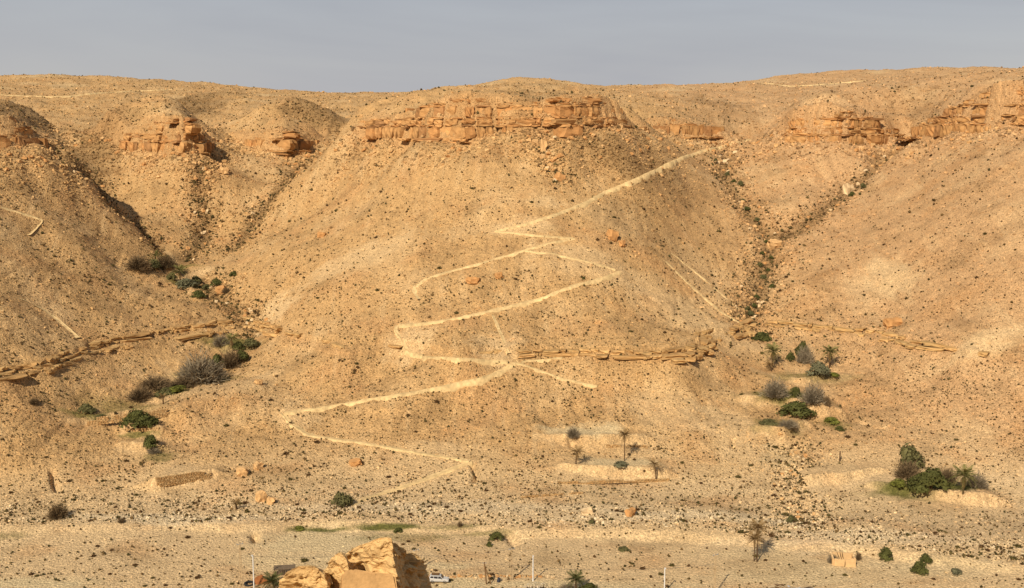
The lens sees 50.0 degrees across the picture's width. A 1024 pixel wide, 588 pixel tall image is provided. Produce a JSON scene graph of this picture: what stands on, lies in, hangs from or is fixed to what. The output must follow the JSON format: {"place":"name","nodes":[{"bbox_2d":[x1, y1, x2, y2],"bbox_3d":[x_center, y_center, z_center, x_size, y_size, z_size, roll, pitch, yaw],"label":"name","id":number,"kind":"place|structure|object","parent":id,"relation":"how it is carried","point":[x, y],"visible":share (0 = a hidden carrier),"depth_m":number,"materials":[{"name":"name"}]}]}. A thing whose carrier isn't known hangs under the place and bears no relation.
{"place":"outdoors","nodes":[
{"label":"outdoors","id":0,"kind":"place"},
{"bbox_2d":[1,207,42,234],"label":"hill path","id":1,"kind":"structure","parent":0,"point":[23,214],"depth_m":443.11,"materials":[{"name":"soil"}]},
{"bbox_2d":[19,298,80,337],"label":"hill path","id":2,"kind":"structure","parent":0,"point":[65,325],"depth_m":392.82,"materials":[{"name":"soil"}]},
{"bbox_2d":[0,89,171,97],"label":"hill path","id":3,"kind":"structure","parent":0,"point":[87,93],"depth_m":865.71,"materials":[{"name":"soil"}]},
{"bbox_2d":[281,413,470,462],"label":"hill path","id":4,"kind":"structure","parent":0,"point":[312,435],"depth_m":337.98,"materials":[{"name":"soil"}]},
{"bbox_2d":[284,362,515,414],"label":"hill path","id":5,"kind":"structure","parent":0,"point":[456,386],"depth_m":361.34,"materials":[{"name":"soil"}]},
{"bbox_2d":[346,461,472,505],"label":"hill path","id":6,"kind":"structure","parent":0,"point":[434,475],"depth_m":315.80,"materials":[{"name":"soil"}]},
{"bbox_2d":[394,325,424,358],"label":"hill path","id":7,"kind":"structure","parent":0,"point":[408,352],"depth_m":384.71,"materials":[{"name":"sand"}]},
{"bbox_2d":[422,355,507,365],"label":"hill path","id":8,"kind":"structure","parent":0,"point":[475,360],"depth_m":370.71,"materials":[{"name":"soil"}]},
{"bbox_2d":[412,238,574,298],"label":"hill path","id":9,"kind":"structure","parent":0,"point":[478,264],"depth_m":422.12,"materials":[{"name":"soil"}]},
{"bbox_2d":[491,314,509,354],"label":"hill path","id":10,"kind":"structure","parent":0,"point":[498,328],"depth_m":384.73,"materials":[{"name":"sand"}]},
{"bbox_2d":[399,271,620,327],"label":"hill path","id":11,"kind":"structure","parent":0,"point":[570,287],"depth_m":401.69,"materials":[{"name":"soil"}]},
{"bbox_2d":[0,66,1023,587],"bbox_3d":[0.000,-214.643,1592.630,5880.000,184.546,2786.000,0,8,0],"label":"hillside","id":12,"kind":"structure","parent":0,"point":[870,474],"depth_m":393.11,"materials":[{"name":"sand"}]},
{"bbox_2d":[0,116,47,151],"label":"rock cliff","id":13,"kind":"structure","parent":12,"relation":"on","point":[20,140],"depth_m":476.31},
{"bbox_2d":[44,501,69,520],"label":"bush","id":14,"kind":"object","parent":12,"relation":"on","point":[56,513],"visible":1,"depth_m":287.31,"materials":[{"name":"brown plant"}]},
{"bbox_2d":[0,336,151,381],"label":"rock ledge","id":15,"kind":"object","parent":12,"relation":"on","point":[53,360],"visible":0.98,"depth_m":367.39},
{"bbox_2d":[76,403,96,413],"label":"bush","id":16,"kind":"object","parent":12,"relation":"on","point":[86,408],"visible":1,"depth_m":350.60,"materials":[{"name":"green plant"}]},
{"bbox_2d":[87,409,168,425],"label":"stone wall","id":17,"kind":"structure","parent":12,"relation":"on","point":[117,418],"depth_m":346.13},
{"bbox_2d":[118,408,158,427],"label":"bush","id":18,"kind":"object","parent":12,"relation":"on","point":[140,418],"visible":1,"depth_m":341.46,"materials":[{"name":"green plant"}]},
{"bbox_2d":[124,254,152,270],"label":"bush","id":19,"kind":"object","parent":12,"relation":"on","point":[137,262],"visible":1,"depth_m":466.98,"materials":[{"name":"brown plant"}]},
{"bbox_2d":[124,386,155,402],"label":"bush","id":20,"kind":"object","parent":12,"relation":"on","point":[142,394],"visible":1,"depth_m":367.13,"materials":[{"name":"brown plant"}]},
{"bbox_2d":[126,427,159,431],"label":"stone wall","id":21,"kind":"structure","parent":12,"relation":"on","point":[145,429],"depth_m":342.17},
{"bbox_2d":[143,434,158,448],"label":"bush","id":22,"kind":"object","parent":12,"relation":"on","point":[150,440],"visible":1,"depth_m":332.53,"materials":[{"name":"green plant"}]},
{"bbox_2d":[147,259,161,268],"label":"bush","id":23,"kind":"object","parent":12,"relation":"on","point":[156,264],"visible":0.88,"depth_m":475.10,"materials":[{"name":"green plant"}]},
{"bbox_2d":[136,375,173,390],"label":"bush","id":24,"kind":"object","parent":12,"relation":"on","point":[159,382],"visible":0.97,"depth_m":378.32,"materials":[{"name":"brown plant"}]},
{"bbox_2d":[121,324,193,338],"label":"rock ledge","id":25,"kind":"object","parent":12,"relation":"on","point":[142,334],"visible":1,"depth_m":412.41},
{"bbox_2d":[118,117,218,155],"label":"rock cliff","id":26,"kind":"structure","parent":12,"relation":"on","point":[193,133],"depth_m":585.07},
{"bbox_2d":[157,254,179,268],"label":"bush","id":27,"kind":"object","parent":12,"relation":"on","point":[167,262],"visible":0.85,"depth_m":483.58,"materials":[{"name":"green plant"}]},
{"bbox_2d":[169,385,185,393],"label":"bush","id":28,"kind":"object","parent":12,"relation":"on","point":[176,388],"visible":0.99,"depth_m":375.54,"materials":[{"name":"green plant"}]},
{"bbox_2d":[171,264,189,279],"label":"bush","id":29,"kind":"object","parent":12,"relation":"on","point":[179,269],"visible":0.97,"depth_m":471.77,"materials":[{"name":"green plant"}]},
{"bbox_2d":[170,375,194,387],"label":"bush","id":30,"kind":"object","parent":12,"relation":"on","point":[186,383],"visible":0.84,"depth_m":383.55,"materials":[{"name":"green plant"}]},
{"bbox_2d":[155,471,211,486],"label":"stone wall","id":31,"kind":"structure","parent":12,"relation":"on","point":[178,479],"depth_m":311.94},
{"bbox_2d":[175,278,199,288],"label":"bush","id":32,"kind":"object","parent":12,"relation":"on","point":[186,282],"visible":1,"depth_m":468.27,"materials":[{"name":"green plant"}]},
{"bbox_2d":[189,290,206,297],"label":"bush","id":33,"kind":"object","parent":12,"relation":"on","point":[198,293],"visible":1,"depth_m":460.54,"materials":[{"name":"green plant"}]},
{"bbox_2d":[172,344,234,384],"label":"bush","id":34,"kind":"object","parent":12,"relation":"on","point":[201,370],"visible":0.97,"depth_m":387.07,"materials":[{"name":"grey plant"}]},
{"bbox_2d":[211,331,229,346],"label":"bush","id":35,"kind":"object","parent":12,"relation":"on","point":[217,342],"visible":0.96,"depth_m":418.15,"materials":[{"name":"grey plant"}]},
{"bbox_2d":[170,316,282,340],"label":"rock ledge","id":36,"kind":"object","parent":12,"relation":"on","point":[260,325],"visible":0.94,"depth_m":428.98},
{"bbox_2d":[221,333,237,346],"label":"bush","id":37,"kind":"object","parent":12,"relation":"on","point":[231,337],"visible":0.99,"depth_m":415.60,"materials":[{"name":"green plant"}]},
{"bbox_2d":[218,348,244,368],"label":"bush","id":38,"kind":"object","parent":12,"relation":"on","point":[230,360],"visible":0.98,"depth_m":403.79,"materials":[{"name":"brown plant"}]},
{"bbox_2d":[231,341,245,349],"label":"bush","id":39,"kind":"object","parent":12,"relation":"on","point":[237,345],"visible":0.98,"depth_m":416.37,"materials":[{"name":"green plant"}]},
{"bbox_2d":[236,466,248,475],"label":"boulder","id":40,"kind":"object","parent":12,"relation":"on","point":[242,471],"visible":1,"depth_m":318.05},
{"bbox_2d":[237,349,249,359],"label":"bush","id":41,"kind":"object","parent":12,"relation":"on","point":[244,355],"visible":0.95,"depth_m":407.65,"materials":[{"name":"green plant"}]},
{"bbox_2d":[243,337,259,347],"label":"bush","id":42,"kind":"object","parent":12,"relation":"on","point":[250,342],"visible":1,"depth_m":417.80,"materials":[{"name":"green plant"}]},
{"bbox_2d":[253,461,263,469],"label":"boulder","id":43,"kind":"object","parent":12,"relation":"on","point":[257,465],"visible":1,"depth_m":322.58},
{"bbox_2d":[255,490,266,501],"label":"boulder","id":44,"kind":"object","parent":12,"relation":"on","point":[260,495],"visible":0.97,"depth_m":300.60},
{"bbox_2d":[254,575,269,584],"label":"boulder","id":45,"kind":"object","parent":12,"relation":"on","point":[259,580],"visible":0.49,"depth_m":249.62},
{"bbox_2d":[259,571,281,587],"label":"palm tree","id":46,"kind":"object","parent":12,"relation":"on","point":[272,578],"visible":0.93,"depth_m":245.44,"materials":[{"name":"green plant"}]},
{"bbox_2d":[244,131,318,154],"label":"rock cliff","id":47,"kind":"structure","parent":12,"relation":"on","point":[288,142],"depth_m":631.63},
{"bbox_2d":[273,564,295,575],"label":"brushwood shed","id":48,"kind":"structure","parent":12,"relation":"on","point":[282,568],"depth_m":254.34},
{"bbox_2d":[330,491,353,507],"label":"bush","id":49,"kind":"object","parent":12,"relation":"on","point":[341,499],"visible":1,"depth_m":296.20,"materials":[{"name":"green plant"}]},
{"bbox_2d":[349,458,361,466],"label":"boulder","id":50,"kind":"object","parent":12,"relation":"on","point":[354,462],"visible":1,"depth_m":326.16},
{"bbox_2d":[284,331,501,353],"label":"rock ledge","id":51,"kind":"object","parent":12,"relation":"on","point":[336,344],"visible":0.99,"depth_m":387.72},
{"bbox_2d":[429,573,449,583],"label":"parked car","id":52,"kind":"object","parent":12,"relation":"on","point":[436,577],"visible":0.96,"depth_m":249.42,"materials":[{"name":"white paint"}]},
{"bbox_2d":[465,277,480,284],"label":"boulder","id":53,"kind":"object","parent":12,"relation":"on","point":[473,280],"visible":1,"depth_m":408.32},
{"bbox_2d":[0,264,967,540],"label":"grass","id":54,"kind":"structure","parent":12,"relation":"on","point":[464,524],"depth_m":341.65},
{"bbox_2d":[489,531,504,540],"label":"bush","id":55,"kind":"object","parent":12,"relation":"on","point":[496,535],"visible":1,"depth_m":275.88,"materials":[{"name":"green plant"}]},
{"bbox_2d":[444,574,554,578],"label":"stone row","id":56,"kind":"object","parent":12,"relation":"on","point":[497,575],"visible":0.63,"depth_m":253.24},
{"bbox_2d":[355,96,649,142],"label":"rock cliff","id":57,"kind":"structure","parent":12,"relation":"on","point":[376,129],"depth_m":500.18,"materials":[{"name":"stone"}]},
{"bbox_2d":[0,66,1023,587],"bbox_3d":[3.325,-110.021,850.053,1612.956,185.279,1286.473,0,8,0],"label":"loose stones","id":58,"kind":"object","parent":12,"relation":"on","point":[454,146],"visible":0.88,"depth_m":482.40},
{"bbox_2d":[0,66,1023,587],"bbox_3d":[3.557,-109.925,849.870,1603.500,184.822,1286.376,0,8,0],"label":"dry scrub","id":59,"kind":"object","parent":12,"relation":"on","point":[548,518],"visible":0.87,"depth_m":371.78,"materials":[{"name":"plant"}]},
{"bbox_2d":[520,581,549,587],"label":"rubble heap","id":60,"kind":"object","parent":12,"relation":"on","point":[537,584],"visible":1,"depth_m":246.65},
{"bbox_2d":[521,492,582,497],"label":"stone wall","id":61,"kind":"structure","parent":12,"relation":"on","point":[536,495],"depth_m":305.79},
{"bbox_2d":[565,426,579,438],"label":"bush","id":62,"kind":"object","parent":12,"relation":"on","point":[572,433],"visible":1,"depth_m":338.28,"materials":[{"name":"grey plant"}]},
{"bbox_2d":[564,569,587,587],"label":"palm tree","id":63,"kind":"object","parent":12,"relation":"on","point":[575,577],"visible":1,"depth_m":245.00,"materials":[{"name":"green plant"}]},
{"bbox_2d":[569,445,583,463],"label":"palm tree","id":64,"kind":"object","parent":12,"relation":"on","point":[578,451],"visible":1,"depth_m":323.68,"materials":[{"name":"brown plant"}]},
{"bbox_2d":[516,346,686,359],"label":"rock ledge","id":65,"kind":"object","parent":12,"relation":"on","point":[584,351],"visible":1,"depth_m":375.85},
{"bbox_2d":[606,229,618,241],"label":"boulder","id":66,"kind":"object","parent":12,"relation":"on","point":[612,235],"visible":1,"depth_m":443.03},
{"bbox_2d":[557,478,669,483],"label":"stone wall","id":67,"kind":"structure","parent":12,"relation":"on","point":[620,481],"depth_m":316.08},
{"bbox_2d":[617,428,632,460],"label":"palm tree","id":68,"kind":"object","parent":12,"relation":"on","point":[622,433],"visible":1,"depth_m":327.44,"materials":[{"name":"brown plant"}]},
{"bbox_2d":[606,444,647,448],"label":"stone wall","id":69,"kind":"structure","parent":12,"relation":"on","point":[619,445],"depth_m":336.78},
{"bbox_2d":[624,507,635,516],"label":"boulder","id":70,"kind":"object","parent":12,"relation":"on","point":[630,512],"visible":1,"depth_m":289.12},
{"bbox_2d":[653,119,724,138],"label":"rock cliff","id":71,"kind":"structure","parent":12,"relation":"on","point":[696,130],"depth_m":639.77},
{"bbox_2d":[665,261,738,321],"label":"hill path","id":72,"kind":"structure","parent":12,"relation":"on","point":[707,300],"depth_m":445.06,"materials":[{"name":"soil"}]},
{"bbox_2d":[667,321,755,363],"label":"rock ledge","id":73,"kind":"object","parent":12,"relation":"on","point":[692,353],"visible":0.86,"depth_m":391.77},
{"bbox_2d":[746,530,764,560],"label":"palm tree","id":74,"kind":"object","parent":12,"relation":"on","point":[752,537],"visible":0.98,"depth_m":261.90,"materials":[{"name":"brown plant"}]},
{"bbox_2d":[747,518,769,561],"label":"palm tree","id":75,"kind":"object","parent":12,"relation":"on","point":[760,526],"visible":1,"depth_m":261.16,"materials":[{"name":"brown plant"}]},
{"bbox_2d":[751,331,771,341],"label":"bush","id":76,"kind":"object","parent":12,"relation":"on","point":[762,336],"visible":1,"depth_m":423.66,"materials":[{"name":"green plant"}]},
{"bbox_2d":[758,418,778,425],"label":"bush","id":77,"kind":"object","parent":12,"relation":"on","point":[769,421],"visible":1,"depth_m":349.86,"materials":[{"name":"green plant"}]},
{"bbox_2d":[761,342,781,369],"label":"palm tree","id":78,"kind":"object","parent":12,"relation":"on","point":[771,349],"visible":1,"depth_m":399.41,"materials":[{"name":"green plant"}]},
{"bbox_2d":[766,239,781,249],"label":"boulder","id":79,"kind":"object","parent":12,"relation":"on","point":[772,244],"visible":0.94,"depth_m":505.33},
{"bbox_2d":[758,376,791,399],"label":"bush","id":80,"kind":"object","parent":12,"relation":"on","point":[774,390],"visible":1,"depth_m":369.29,"materials":[{"name":"grey plant"}]},
{"bbox_2d":[777,419,798,428],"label":"bush","id":81,"kind":"object","parent":12,"relation":"on","point":[788,424],"visible":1,"depth_m":346.75,"materials":[{"name":"grey plant"}]},
{"bbox_2d":[768,584,813,587],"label":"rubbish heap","id":82,"kind":"object","parent":12,"relation":"on","point":[779,586],"visible":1,"depth_m":246.68,"materials":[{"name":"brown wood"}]},
{"bbox_2d":[775,400,816,418],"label":"bush","id":83,"kind":"object","parent":12,"relation":"on","point":[795,408],"visible":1,"depth_m":359.45,"materials":[{"name":"green plant"}]},
{"bbox_2d":[789,387,802,396],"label":"bush","id":84,"kind":"object","parent":12,"relation":"on","point":[795,391],"visible":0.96,"depth_m":371.42,"materials":[{"name":"green plant"}]},
{"bbox_2d":[794,344,813,363],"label":"bush","id":85,"kind":"object","parent":12,"relation":"on","point":[804,356],"visible":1,"depth_m":403.66,"materials":[{"name":"grey plant"}]},
{"bbox_2d":[797,380,826,404],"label":"bush","id":86,"kind":"object","parent":12,"relation":"on","point":[812,395],"visible":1,"depth_m":362.21,"materials":[{"name":"grey plant"}]},
{"bbox_2d":[805,360,831,375],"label":"bush","id":87,"kind":"object","parent":12,"relation":"on","point":[821,368],"visible":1,"depth_m":389.84,"materials":[{"name":"green plant"}]},
{"bbox_2d":[818,345,840,367],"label":"palm tree","id":88,"kind":"object","parent":12,"relation":"on","point":[829,349],"visible":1,"depth_m":398.87,"materials":[{"name":"green plant"}]},
{"bbox_2d":[824,417,839,424],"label":"bush","id":89,"kind":"object","parent":12,"relation":"on","point":[833,420],"visible":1,"depth_m":357.57,"materials":[{"name":"green plant"}]},
{"bbox_2d":[738,317,946,351],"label":"rock ledge","id":90,"kind":"object","parent":12,"relation":"on","point":[898,339],"visible":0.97,"depth_m":416.78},
{"bbox_2d":[831,552,855,566],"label":"ruined hut","id":91,"kind":"object","parent":12,"relation":"on","point":[846,559],"visible":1,"depth_m":259.78,"materials":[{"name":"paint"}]},
{"bbox_2d":[784,111,905,144],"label":"rock cliff","id":92,"kind":"structure","parent":12,"relation":"on","point":[798,135],"depth_m":604.57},
{"bbox_2d":[842,183,854,194],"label":"boulder","id":93,"kind":"object","parent":12,"relation":"on","point":[847,188],"visible":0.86,"depth_m":558.72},
{"bbox_2d":[877,547,893,561],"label":"bush","id":94,"kind":"object","parent":12,"relation":"on","point":[884,553],"visible":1,"depth_m":262.44,"materials":[{"name":"green plant"}]},
{"bbox_2d":[883,317,902,328],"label":"boulder","id":95,"kind":"object","parent":12,"relation":"on","point":[891,322],"visible":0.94,"depth_m":413.45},
{"bbox_2d":[889,478,905,487],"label":"bush","id":96,"kind":"object","parent":12,"relation":"on","point":[899,483],"visible":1,"depth_m":313.25,"materials":[{"name":"green plant"}]},
{"bbox_2d":[893,460,921,479],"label":"bush","id":97,"kind":"object","parent":12,"relation":"on","point":[905,471],"visible":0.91,"depth_m":321.61,"materials":[{"name":"brown plant"}]},
{"bbox_2d":[899,442,925,468],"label":"tree","id":98,"kind":"object","parent":12,"relation":"on","point":[909,453],"visible":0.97,"depth_m":327.77,"materials":[{"name":"green plant"}]},
{"bbox_2d":[909,560,928,575],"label":"bush","id":99,"kind":"object","parent":12,"relation":"on","point":[919,567],"visible":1,"depth_m":254.36,"materials":[{"name":"green plant"}]},
{"bbox_2d":[918,553,932,563],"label":"bush","id":100,"kind":"object","parent":12,"relation":"on","point":[925,557],"visible":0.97,"depth_m":259.67,"materials":[{"name":"green plant"}]},
{"bbox_2d":[905,467,950,494],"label":"bush","id":101,"kind":"object","parent":12,"relation":"on","point":[927,480],"visible":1,"depth_m":308.04,"materials":[{"name":"green plant"}]},
{"bbox_2d":[936,466,956,482],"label":"bush","id":102,"kind":"object","parent":12,"relation":"on","point":[946,473],"visible":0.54,"depth_m":318.49,"materials":[{"name":"brown plant"}]},
{"bbox_2d":[895,86,1023,141],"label":"rock cliff","id":103,"kind":"structure","parent":12,"relation":"on","point":[937,127],"depth_m":545.56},
{"bbox_2d":[948,464,978,493],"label":"palm tree","id":104,"kind":"object","parent":12,"relation":"on","point":[964,471],"visible":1,"depth_m":307.69,"materials":[{"name":"green plant"}]},
{"bbox_2d":[944,345,988,356],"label":"rock ledge","id":105,"kind":"object","parent":12,"relation":"on","point":[980,353],"visible":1,"depth_m":374.44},
{"bbox_2d":[967,470,989,489],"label":"bush","id":106,"kind":"object","parent":12,"relation":"on","point":[981,483],"visible":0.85,"depth_m":312.80,"materials":[{"name":"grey plant"}]},
{"bbox_2d":[0,0,1023,92],"label":"sky","id":107,"kind":"structure","parent":0,"point":[343,46],"materials":[{"name":"grey"}]},
{"bbox_2d":[494,230,572,239],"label":"hill path","id":108,"kind":"structure","parent":0,"point":[535,235],"depth_m":436.03,"materials":[{"name":"soil"}]},
{"bbox_2d":[521,357,561,363],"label":"hill path","id":109,"kind":"structure","parent":0,"point":[545,360],"depth_m":375.98,"materials":[{"name":"soil"}]},
{"bbox_2d":[515,360,596,387],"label":"hill path","id":110,"kind":"structure","parent":0,"point":[537,370],"depth_m":370.92,"materials":[{"name":"soil"}]},
{"bbox_2d":[525,250,614,270],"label":"hill path","id":111,"kind":"structure","parent":0,"point":[572,258],"depth_m":424.89,"materials":[{"name":"soil"}]},
{"bbox_2d":[496,138,750,232],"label":"hill path","id":112,"kind":"structure","parent":0,"point":[647,175],"depth_m":484.62,"materials":[{"name":"soil"}]},
{"bbox_2d":[671,253,738,308],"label":"hill path","id":113,"kind":"structure","parent":0,"point":[704,279],"depth_m":461.11,"materials":[{"name":"soil"}]},
{"bbox_2d":[763,80,866,86],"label":"hill path","id":114,"kind":"structure","parent":0,"point":[815,84],"depth_m":961.35,"materials":[{"name":"soil"}]},
{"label":"near slope","id":115,"kind":"structure","parent":0,"visible":0},
{"bbox_2d":[278,536,431,587],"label":"rock crag","id":116,"kind":"structure","parent":115,"relation":"on","point":[384,562],"depth_m":60.94,"materials":[{"name":"stone"}]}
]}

